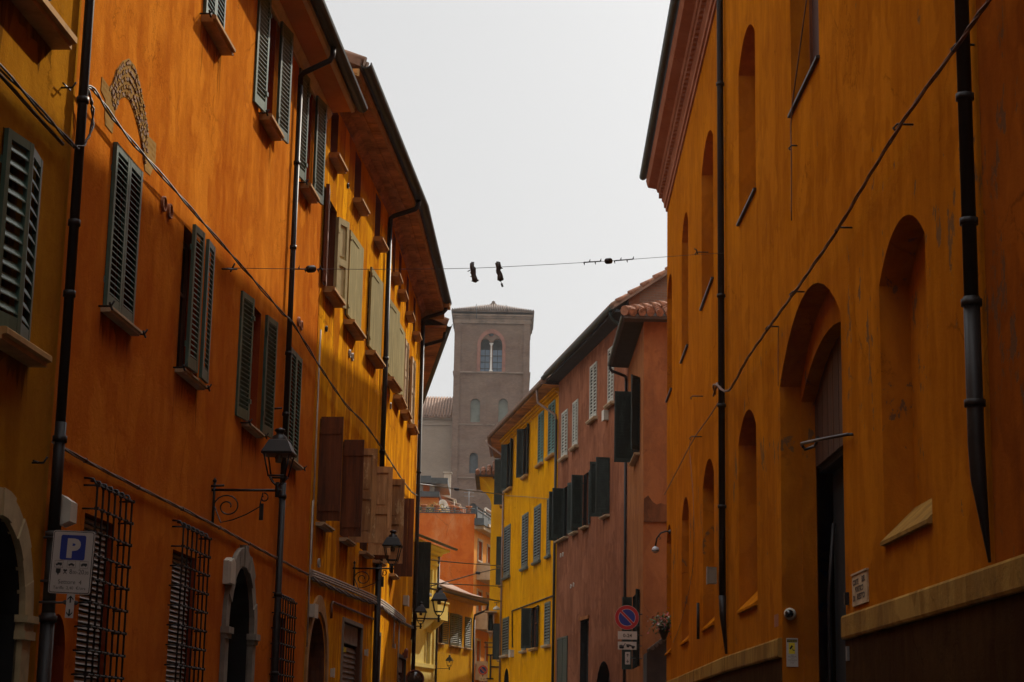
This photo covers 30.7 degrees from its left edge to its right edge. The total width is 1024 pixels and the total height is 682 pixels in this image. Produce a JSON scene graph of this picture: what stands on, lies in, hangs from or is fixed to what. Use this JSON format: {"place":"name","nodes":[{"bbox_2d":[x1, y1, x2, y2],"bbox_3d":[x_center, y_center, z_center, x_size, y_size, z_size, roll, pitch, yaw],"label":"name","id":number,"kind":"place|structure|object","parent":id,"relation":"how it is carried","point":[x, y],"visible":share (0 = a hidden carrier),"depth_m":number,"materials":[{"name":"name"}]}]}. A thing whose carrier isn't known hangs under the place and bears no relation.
{"place":"outdoors","nodes":[
{"label":"outdoors","id":0,"kind":"place"},
{"bbox_2d":[0,0,94,681],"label":"ochre house","id":1,"kind":"structure","parent":0,"point":[39,42],"depth_m":15.72,"materials":[{"name":"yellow paint"}]},
{"bbox_2d":[0,128,51,385],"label":"window","id":2,"kind":"structure","parent":1,"relation":"in","point":[15,342],"depth_m":15.15,"materials":[{"name":"grey wood"}]},
{"bbox_2d":[0,72,64,145],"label":"wall cable","id":3,"kind":"object","parent":1,"relation":"attached to","point":[30,108],"depth_m":15.41,"materials":[{"name":"black rubber"}]},
{"bbox_2d":[0,63,75,147],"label":"wall cable","id":4,"kind":"object","parent":1,"relation":"attached to","point":[34,103],"depth_m":15.52,"materials":[{"name":"grey rubber"}]},
{"bbox_2d":[0,0,76,69],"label":"window","id":5,"kind":"structure","parent":1,"relation":"in","point":[42,16],"depth_m":15.65,"materials":[{"name":"brown stone"}]},
{"bbox_2d":[39,594,77,617],"bbox_3d":[-3.854,2.250,15.855,0.336,0.202,0.035,1,-12,0],"label":"arrow plate","id":6,"kind":"object","parent":1,"relation":"attached to","point":[70,602],"visible":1,"depth_m":15.85,"materials":[{"name":"grey metal"}]},
{"bbox_2d":[40,530,94,594],"bbox_3d":[-3.792,1.888,15.930,0.445,0.544,0.041,1,-12,0],"label":"parking sign","id":7,"kind":"object","parent":1,"relation":"attached to","point":[71,565],"visible":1,"depth_m":15.91,"materials":[{"name":"grey metal"}]},
{"bbox_2d":[417,396,452,509],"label":"church nave","id":8,"kind":"structure","parent":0,"point":[436,450],"depth_m":193.30,"materials":[{"name":"paint"}]},
{"bbox_2d":[475,458,501,681],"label":"lemon yellow house","id":9,"kind":"structure","parent":0,"point":[484,477],"depth_m":89.11,"materials":[{"name":"paint"}]},
{"bbox_2d":[485,611,496,638],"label":"wall shrine","id":10,"kind":"object","parent":9,"relation":"attached to","point":[490,618],"depth_m":87.99,"materials":[{"name":"stone"}]},
{"bbox_2d":[325,0,669,397],"label":"sky","id":11,"kind":"structure","parent":0,"point":[522,125],"materials":[{"name":"white"}]},
{"bbox_2d":[541,267,666,681],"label":"rose brown house","id":12,"kind":"structure","parent":0,"point":[586,518],"depth_m":66.14,"materials":[{"name":"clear paint"}]},
{"bbox_2d":[548,488,564,543],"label":"window","id":13,"kind":"structure","parent":12,"relation":"in","point":[550,538],"depth_m":72.01,"materials":[{"name":"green wood"}]},
{"bbox_2d":[552,488,567,540],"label":"window","id":14,"kind":"structure","parent":12,"relation":"in","point":[557,493],"depth_m":71.14,"materials":[{"name":"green wood"}]},
{"bbox_2d":[556,636,567,681],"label":"window","id":15,"kind":"structure","parent":12,"relation":"in","point":[562,642],"depth_m":69.71,"materials":[{"name":"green wood"}]},
{"bbox_2d":[557,409,567,462],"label":"window","id":16,"kind":"structure","parent":12,"relation":"in","point":[565,444],"depth_m":71.66,"materials":[{"name":"white wood"}]},
{"bbox_2d":[567,482,577,535],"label":"window","id":17,"kind":"structure","parent":12,"relation":"in","point":[570,532],"depth_m":69.47,"materials":[{"name":"green wood"}]},
{"bbox_2d":[568,399,578,451],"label":"window","id":18,"kind":"structure","parent":12,"relation":"in","point":[575,445],"depth_m":69.67,"materials":[{"name":"white wood"}]},
{"bbox_2d":[571,470,589,529],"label":"window","id":19,"kind":"structure","parent":12,"relation":"in","point":[577,483],"depth_m":67.42,"materials":[{"name":"green wood"}]},
{"bbox_2d":[579,615,588,681],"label":"window","id":20,"kind":"structure","parent":12,"relation":"in","point":[587,616],"depth_m":66.60,"materials":[{"name":"brown"}]},
{"bbox_2d":[585,361,597,424],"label":"window","id":21,"kind":"structure","parent":12,"relation":"in","point":[594,416],"depth_m":66.66,"materials":[{"name":"white wood"}]},
{"bbox_2d":[589,457,609,523],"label":"window","id":22,"kind":"structure","parent":12,"relation":"in","point":[599,502],"depth_m":63.16,"materials":[{"name":"green wood"}]},
{"bbox_2d":[603,345,613,408],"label":"window","id":23,"kind":"structure","parent":12,"relation":"in","point":[610,402],"depth_m":63.72,"materials":[{"name":"white wood"}]},
{"bbox_2d":[607,299,666,681],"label":"warm brown house","id":24,"kind":"structure","parent":0,"point":[639,349],"depth_m":53.99,"materials":[{"name":"clear paint"}]},
{"bbox_2d":[614,374,639,465],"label":"window","id":25,"kind":"structure","parent":24,"relation":"in","point":[626,403],"depth_m":57.48,"materials":[{"name":"green wood"}]},
{"bbox_2d":[618,642,636,649],"bbox_3d":[3.376,8.577,52.533,0.795,0.220,0.047,1,-12,0],"label":"sign plate","id":26,"kind":"object","parent":24,"relation":"attached to","point":[627,645],"visible":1,"depth_m":52.51,"materials":[{"name":"grey metal"}]},
{"bbox_2d":[615,605,641,629],"bbox_3d":[3.289,7.809,52.703,0.781,0.690,0.069,1,-12,0],"label":"no parking sign","id":27,"kind":"object","parent":24,"relation":"attached to","point":[626,617],"visible":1,"depth_m":52.67,"materials":[{"name":"blue metal"}]},
{"bbox_2d":[618,631,641,639],"bbox_3d":[3.385,8.298,52.593,0.807,0.228,0.044,1,-12,0],"label":"sign plate","id":28,"kind":"object","parent":24,"relation":"attached to","point":[630,635],"visible":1,"depth_m":52.57,"materials":[{"name":"grey metal"}]},
{"bbox_2d":[622,589,639,668],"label":"window","id":29,"kind":"structure","parent":24,"relation":"in","point":[625,600],"depth_m":56.43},
{"label":"ground","id":30,"kind":"structure","parent":0,"visible":0},
{"bbox_2d":[34,0,367,681],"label":"orange house","id":31,"kind":"structure","parent":30,"relation":"on","point":[192,369],"depth_m":21.61,"materials":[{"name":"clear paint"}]},
{"bbox_2d":[59,495,77,529],"bbox_3d":[-3.921,1.534,16.291,0.190,0.370,0.200,0,-12,4],"label":"junction box","id":32,"kind":"object","parent":31,"relation":"attached to","point":[68,516],"visible":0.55,"depth_m":16.21,"materials":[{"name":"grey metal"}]},
{"bbox_2d":[71,477,134,681],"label":"window","id":33,"kind":"structure","parent":31,"relation":"in","point":[87,629],"depth_m":17.67,"materials":[{"name":"black metal"}]},
{"bbox_2d":[98,142,147,337],"bbox_3d":[-3.904,-0.823,18.426,0.413,2.074,1.413,0,-12,4],"label":"window","id":34,"kind":"structure","parent":31,"relation":"in","point":[113,308],"depth_m":18.47,"materials":[{"name":"grey wood"}]},
{"bbox_2d":[51,441,308,575],"bbox_3d":[-3.585,2.270,22.718,0.049,0.068,13.372,0,-12,4],"label":"wall cable","id":35,"kind":"object","parent":31,"relation":"attached to","point":[87,461],"depth_m":20.23,"materials":[{"name":"black rubber"}]},
{"bbox_2d":[164,519,211,681],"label":"window","id":36,"kind":"structure","parent":31,"relation":"in","point":[175,664],"depth_m":21.07,"materials":[{"name":"black metal"}]},
{"bbox_2d":[173,224,215,391],"bbox_3d":[-3.732,-0.066,21.331,0.468,2.347,1.366,1,-12,0],"label":"window","id":37,"kind":"structure","parent":31,"relation":"in","point":[191,363],"depth_m":21.44,"materials":[{"name":"grey wood"}]},
{"bbox_2d":[200,0,235,56],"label":"window","id":38,"kind":"structure","parent":31,"relation":"in","point":[210,21],"depth_m":22.39,"materials":[{"name":"stone"}]},
{"bbox_2d":[222,557,235,584],"bbox_3d":[-3.538,2.880,23.382,0.100,0.340,0.300,0,-12,4],"label":"alarm box","id":39,"kind":"object","parent":31,"relation":"attached to","point":[229,569],"visible":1,"depth_m":23.26,"materials":[{"name":"white plastic"}]},
{"bbox_2d":[210,428,296,522],"bbox_3d":[-3.128,1.628,22.573,1.001,1.190,0.403,1,-12,0],"label":"wall lantern","id":40,"kind":"object","parent":31,"relation":"attached to","point":[278,446],"depth_m":22.53,"materials":[{"name":"black metal"}]},
{"bbox_2d":[235,291,277,467],"bbox_3d":[-3.504,0.694,24.896,0.391,2.350,1.919,0,-12,4],"label":"window","id":41,"kind":"structure","parent":31,"relation":"in","point":[247,318],"depth_m":24.54,"materials":[{"name":"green wood"}]},
{"bbox_2d":[253,0,293,143],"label":"window","id":42,"kind":"structure","parent":31,"relation":"in","point":[278,129],"depth_m":25.64,"materials":[{"name":"grey wood"}]},
{"bbox_2d":[269,592,297,681],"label":"window grille","id":43,"kind":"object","parent":31,"relation":"in","point":[283,597],"depth_m":26.98,"materials":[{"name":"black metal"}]},
{"bbox_2d":[286,347,306,470],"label":"window","id":44,"kind":"structure","parent":31,"relation":"in","point":[297,358],"depth_m":28.01,"materials":[{"name":"green wood"}]},
{"bbox_2d":[299,68,326,204],"bbox_3d":[-3.116,-2.863,29.008,0.186,2.276,1.759,0,-12,4],"label":"window","id":45,"kind":"structure","parent":31,"relation":"in","point":[314,192],"depth_m":29.35,"materials":[{"name":"grey wood"}]},
{"bbox_2d":[221,248,719,286],"bbox_3d":[-0.005,-1.204,28.034,0.242,2.868,12.067,-8,-15,36],"label":"span wire","id":46,"kind":"object","parent":31,"relation":"attached to","point":[313,268],"visible":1,"depth_m":27.22,"materials":[{"name":"black metal"}]},
{"bbox_2d":[303,49,451,681],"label":"yellow ochre house","id":47,"kind":"structure","parent":30,"relation":"on","point":[376,213],"depth_m":34.99,"materials":[{"name":"yellow paint"}]},
{"bbox_2d":[73,85,417,495],"bbox_3d":[-2.999,0.971,31.235,0.251,0.870,29.888,0,-12,3],"label":"wall cable","id":48,"kind":"object","parent":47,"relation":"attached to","point":[138,149],"depth_m":21.15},
{"bbox_2d":[316,417,343,544],"bbox_3d":[-3.074,2.544,30.703,0.605,2.470,1.053,1,-12,0],"label":"window","id":49,"kind":"structure","parent":47,"relation":"in","point":[331,429],"depth_m":30.31,"materials":[{"name":"brown wood"}]},
{"bbox_2d":[322,184,349,325],"bbox_3d":[-2.980,-1.215,31.359,0.232,2.461,1.698,0,-12,4],"label":"window","id":50,"kind":"structure","parent":47,"relation":"in","point":[336,294],"depth_m":31.86,"materials":[{"name":"beige wood"}]},
{"bbox_2d":[329,152,347,182],"bbox_3d":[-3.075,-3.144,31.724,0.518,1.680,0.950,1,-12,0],"label":"window sill","id":51,"kind":"structure","parent":47,"relation":"in","point":[336,158],"depth_m":31.57,"materials":[{"name":"beige stone"}]},
{"bbox_2d":[343,230,366,340],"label":"window","id":52,"kind":"structure","parent":47,"relation":"in","point":[353,311],"depth_m":33.54,"materials":[{"name":"beige wood"}]},
{"bbox_2d":[310,569,405,619],"bbox_3d":[-2.744,5.028,36.378,0.186,0.166,14.219,0,-12,3],"label":"wall cable","id":53,"kind":"object","parent":47,"relation":"attached to","point":[342,582],"depth_m":33.70,"materials":[{"name":"grey rubber"}]},
{"bbox_2d":[310,572,405,620],"bbox_3d":[-2.744,5.069,36.379,0.186,0.160,14.221,0,-12,3],"label":"wall cable","id":54,"kind":"object","parent":47,"relation":"attached to","point":[341,584],"depth_m":33.71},
{"bbox_2d":[310,574,405,621],"bbox_3d":[-2.744,5.106,36.381,0.186,0.161,14.222,0,-12,3],"label":"wall cable","id":55,"kind":"object","parent":47,"relation":"attached to","point":[340,586],"depth_m":33.53,"materials":[{"name":"grey rubber"}]},
{"bbox_2d":[339,440,377,546],"bbox_3d":[-2.724,3.028,33.094,0.485,2.414,1.118,0,-12,4],"label":"window","id":56,"kind":"structure","parent":47,"relation":"in","point":[358,513],"depth_m":32.76,"materials":[{"name":"brown wood"}]},
{"bbox_2d":[353,197,369,219],"bbox_3d":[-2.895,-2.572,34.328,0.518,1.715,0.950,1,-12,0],"label":"window sill","id":57,"kind":"structure","parent":47,"relation":"in","point":[359,202],"depth_m":34.17,"materials":[{"name":"beige stone"}]},
{"bbox_2d":[311,576,416,629],"bbox_3d":[-2.694,5.474,38.054,0.264,0.265,17.520,1,-12,3],"label":"wall cable","id":58,"kind":"object","parent":47,"relation":"attached to","point":[337,589],"depth_m":34.12,"materials":[{"name":"black rubber"}]},
{"bbox_2d":[365,267,385,368],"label":"window","id":59,"kind":"structure","parent":47,"relation":"in","point":[375,286],"depth_m":36.18,"materials":[{"name":"beige wood"}]},
{"bbox_2d":[359,467,392,558],"bbox_3d":[-2.578,3.531,35.373,0.455,2.450,1.073,0,-12,4],"label":"window","id":60,"kind":"structure","parent":47,"relation":"in","point":[384,474],"depth_m":35.90,"materials":[{"name":"brown wood"}]},
{"bbox_2d":[353,530,402,588],"bbox_3d":[-2.452,3.984,34.014,0.895,1.095,0.350,0,-12,4],"label":"wall lantern","id":61,"kind":"object","parent":47,"relation":"attached to","point":[392,541],"depth_m":33.95,"materials":[{"name":"black metal"}]},
{"bbox_2d":[373,236,388,252],"bbox_3d":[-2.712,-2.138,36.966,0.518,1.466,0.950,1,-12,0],"label":"window sill","id":62,"kind":"structure","parent":47,"relation":"in","point":[379,241],"depth_m":36.80,"materials":[{"name":"beige stone"}]},
{"bbox_2d":[372,479,404,571],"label":"window","id":63,"kind":"structure","parent":47,"relation":"in","point":[398,487],"depth_m":37.64,"materials":[{"name":"brown wood"}]},
{"bbox_2d":[387,299,402,392],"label":"window","id":64,"kind":"structure","parent":47,"relation":"in","point":[394,318],"depth_m":38.81,"materials":[{"name":"beige wood"}]},
{"bbox_2d":[392,272,402,284],"bbox_3d":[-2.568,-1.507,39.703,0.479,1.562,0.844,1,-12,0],"label":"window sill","id":65,"kind":"structure","parent":47,"relation":"in","point":[396,276],"depth_m":39.53,"materials":[{"name":"beige stone"}]},
{"bbox_2d":[393,324,407,409],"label":"window","id":66,"kind":"structure","parent":47,"relation":"in","point":[398,398],"depth_m":40.94,"materials":[{"name":"beige wood"}]},
{"bbox_2d":[389,498,413,580],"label":"window","id":67,"kind":"structure","parent":47,"relation":"in","point":[404,569],"depth_m":40.67,"materials":[{"name":"brown wood"}]},
{"bbox_2d":[400,338,412,420],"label":"window","id":68,"kind":"structure","parent":47,"relation":"in","point":[406,415],"depth_m":42.44,"materials":[{"name":"beige wood"}]},
{"bbox_2d":[407,356,418,435],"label":"window","id":69,"kind":"structure","parent":47,"relation":"in","point":[412,428],"depth_m":44.23,"materials":[{"name":"beige wood"}]},
{"bbox_2d":[406,670,423,681],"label":"traffic mirror","id":70,"kind":"object","parent":47,"relation":"attached to","point":[414,675],"visible":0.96,"depth_m":44.47,"materials":[{"name":"black mirror"}]},
{"bbox_2d":[410,602,426,639],"bbox_3d":[-2.283,6.856,45.775,0.392,0.928,0.304,1,-12,0],"label":"wall lantern","id":71,"kind":"object","parent":47,"relation":"attached to","point":[420,609],"depth_m":45.73,"materials":[{"name":"black metal"}]},
{"bbox_2d":[343,317,452,679],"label":"tan house","id":72,"kind":"structure","parent":30,"relation":"on","point":[437,331],"depth_m":48.12,"materials":[{"name":"brown paint"}]},
{"bbox_2d":[412,542,430,611],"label":"window","id":73,"kind":"structure","parent":72,"relation":"in","point":[424,554],"depth_m":47.98,"materials":[{"name":"wood"}]},
{"bbox_2d":[412,587,447,621],"bbox_3d":[-2.106,6.821,47.131,0.920,1.250,0.399,2,-12,-6],"label":"wall lantern","id":74,"kind":"object","parent":72,"relation":"attached to","point":[439,596],"depth_m":47.09,"materials":[{"name":"black metal"}]},
{"bbox_2d":[411,534,457,681],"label":"cream house","id":75,"kind":"structure","parent":30,"relation":"on","point":[426,655],"depth_m":93.07,"materials":[{"name":"paint"}]},
{"bbox_2d":[425,629,431,663],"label":"window","id":76,"kind":"structure","parent":75,"relation":"in","point":[427,630],"depth_m":93.04,"materials":[{"name":"stone"}]},
{"bbox_2d":[414,475,490,681],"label":"red orange block","id":77,"kind":"structure","parent":30,"relation":"on","point":[466,535],"depth_m":108.95,"materials":[{"name":"paint"}]},
{"bbox_2d":[434,579,488,681],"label":"mustard house","id":78,"kind":"structure","parent":30,"relation":"on","point":[456,634],"depth_m":99.46,"materials":[{"name":"yellow paint"}]},
{"bbox_2d":[438,612,448,644],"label":"window","id":79,"kind":"structure","parent":78,"relation":"in","point":[446,632],"depth_m":97.02,"materials":[{"name":"brown wood"}]},
{"bbox_2d":[449,613,463,656],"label":"window","id":80,"kind":"structure","parent":78,"relation":"in","point":[455,619],"depth_m":99.08,"materials":[{"name":"grey wood"}]},
{"bbox_2d":[464,617,472,649],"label":"window","id":81,"kind":"structure","parent":78,"relation":"in","point":[468,647],"depth_m":101.61,"materials":[{"name":"grey wood"}]},
{"bbox_2d":[451,301,533,517],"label":"bell tower","id":82,"kind":"structure","parent":30,"relation":"on","point":[491,377],"depth_m":193.32,"materials":[{"name":"brown brick"}]},
{"bbox_2d":[469,453,477,472],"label":"blind window","id":83,"kind":"structure","parent":82,"relation":"in","point":[473,460],"depth_m":191.82,"materials":[{"name":"grey"}]},
{"bbox_2d":[470,399,479,421],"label":"blind window","id":84,"kind":"structure","parent":82,"relation":"in","point":[475,404],"depth_m":192.95,"materials":[{"name":"grey paint"}]},
{"bbox_2d":[480,340,489,370],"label":"window","id":85,"kind":"structure","parent":82,"relation":"in","point":[485,346],"depth_m":194.36,"materials":[{"name":"grey glass"}]},
{"bbox_2d":[492,340,501,371],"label":"window","id":86,"kind":"structure","parent":82,"relation":"in","point":[497,344],"depth_m":194.41,"materials":[{"name":"grey glass"}]},
{"bbox_2d":[498,399,507,421],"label":"blind window","id":87,"kind":"structure","parent":82,"relation":"in","point":[503,404],"depth_m":192.99,"materials":[{"name":"grey paint"}]},
{"bbox_2d":[485,376,558,681],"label":"bright yellow house","id":88,"kind":"structure","parent":30,"relation":"on","point":[522,440],"depth_m":78.75,"materials":[{"name":"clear paint"}]},
{"bbox_2d":[492,623,499,661],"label":"window","id":89,"kind":"structure","parent":88,"relation":"in","point":[496,626],"depth_m":85.24,"materials":[{"name":"black wood"}]},
{"bbox_2d":[494,459,501,508],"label":"window","id":90,"kind":"structure","parent":88,"relation":"in","point":[497,471],"depth_m":86.71,"materials":[{"name":"black wood"}]},
{"bbox_2d":[496,536,500,587],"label":"window","id":91,"kind":"structure","parent":88,"relation":"in","point":[498,541],"depth_m":85.98,"materials":[{"name":"grey wood"}]},
{"bbox_2d":[499,616,508,657],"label":"window","id":92,"kind":"structure","parent":88,"relation":"in","point":[504,652],"depth_m":83.35,"materials":[{"name":"grey wood"}]},
{"bbox_2d":[501,524,510,580],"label":"window","id":93,"kind":"structure","parent":88,"relation":"in","point":[508,538],"depth_m":84.27,"materials":[{"name":"grey wood"}]},
{"bbox_2d":[500,438,512,492],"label":"window","id":94,"kind":"structure","parent":88,"relation":"in","point":[503,485],"depth_m":85.45,"materials":[{"name":"black wood"}]},
{"bbox_2d":[516,423,528,482],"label":"window","id":95,"kind":"structure","parent":88,"relation":"in","point":[520,432],"depth_m":81.12,"materials":[{"name":"black wood"}]},
{"bbox_2d":[519,512,528,571],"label":"window","id":96,"kind":"structure","parent":88,"relation":"in","point":[526,516],"depth_m":79.56,"materials":[{"name":"grey wood"}]},
{"bbox_2d":[521,605,538,650],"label":"window","id":97,"kind":"structure","parent":88,"relation":"in","point":[526,613],"depth_m":76.86,"materials":[{"name":"black wood"}]},
{"bbox_2d":[531,503,540,569],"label":"window","id":98,"kind":"structure","parent":88,"relation":"in","point":[537,560],"depth_m":76.61,"materials":[{"name":"grey wood"}]},
{"bbox_2d":[534,410,543,468],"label":"window","id":99,"kind":"structure","parent":88,"relation":"in","point":[539,463],"depth_m":76.94,"materials":[{"name":"teal wood"}]},
{"bbox_2d":[540,601,550,647],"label":"window","id":100,"kind":"structure","parent":88,"relation":"in","point":[547,644],"depth_m":73.21,"materials":[{"name":"grey wood"}]},
{"bbox_2d":[543,498,550,558],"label":"window","id":101,"kind":"structure","parent":88,"relation":"in","point":[548,555],"depth_m":74.17,"materials":[{"name":"grey wood"}]},
{"bbox_2d":[544,399,555,460],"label":"window","id":102,"kind":"structure","parent":88,"relation":"in","point":[552,446],"depth_m":74.57,"materials":[{"name":"teal wood"}]},
{"bbox_2d":[639,0,996,681],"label":"orange church","id":103,"kind":"structure","parent":30,"relation":"on","point":[830,464],"depth_m":25.71,"materials":[{"name":"paint"}]},
{"bbox_2d":[646,607,670,639],"bbox_3d":[3.801,7.077,46.704,0.892,0.790,1.020,1,-12,0],"label":"flower basket","id":104,"kind":"object","parent":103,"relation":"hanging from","point":[663,626],"visible":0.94,"depth_m":46.68,"materials":[{"name":"black plant"}]},
{"bbox_2d":[673,438,693,641],"bbox_3d":[3.900,4.650,42.630,0.014,4.117,6.357,1,-12,1],"label":"wall cable","id":105,"kind":"object","parent":103,"relation":"attached to","point":[693,542],"depth_m":40.17,"materials":[{"name":"black rubber"}]},
{"bbox_2d":[786,638,797,666],"bbox_3d":[3.910,4.346,26.048,0.163,0.394,0.010,1,-12,0],"label":"camera notice","id":106,"kind":"object","parent":103,"relation":"attached to","point":[791,652],"visible":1,"depth_m":26.05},
{"bbox_2d":[790,0,806,220],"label":"wall cable","id":107,"kind":"object","parent":103,"relation":"hanging from","point":[792,104],"depth_m":25.75,"materials":[{"name":"brown rubber"}]},
{"bbox_2d":[809,0,818,65],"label":"window","id":108,"kind":"structure","parent":103,"relation":"in","point":[813,4],"depth_m":26.35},
{"bbox_2d":[819,448,845,681],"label":"portal door","id":109,"kind":"structure","parent":103,"relation":"in","point":[834,465],"depth_m":25.90,"materials":[{"name":"black wood"}]},
{"bbox_2d":[715,0,991,391],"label":"wall cable","id":110,"kind":"object","parent":103,"relation":"attached to","point":[981,10],"depth_m":19.26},
{"bbox_2d":[851,568,868,606],"bbox_3d":[3.828,2.715,20.532,0.035,0.361,0.877,1,-12,0],"label":"street plaque","id":111,"kind":"object","parent":103,"relation":"attached to","point":[860,587],"visible":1,"depth_m":20.46,"materials":[{"name":"stone"}]},
{"bbox_2d":[954,0,1023,681],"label":"rust orange house","id":112,"kind":"structure","parent":30,"relation":"on","point":[1000,36],"depth_m":15.03,"materials":[{"name":"orange paint"}]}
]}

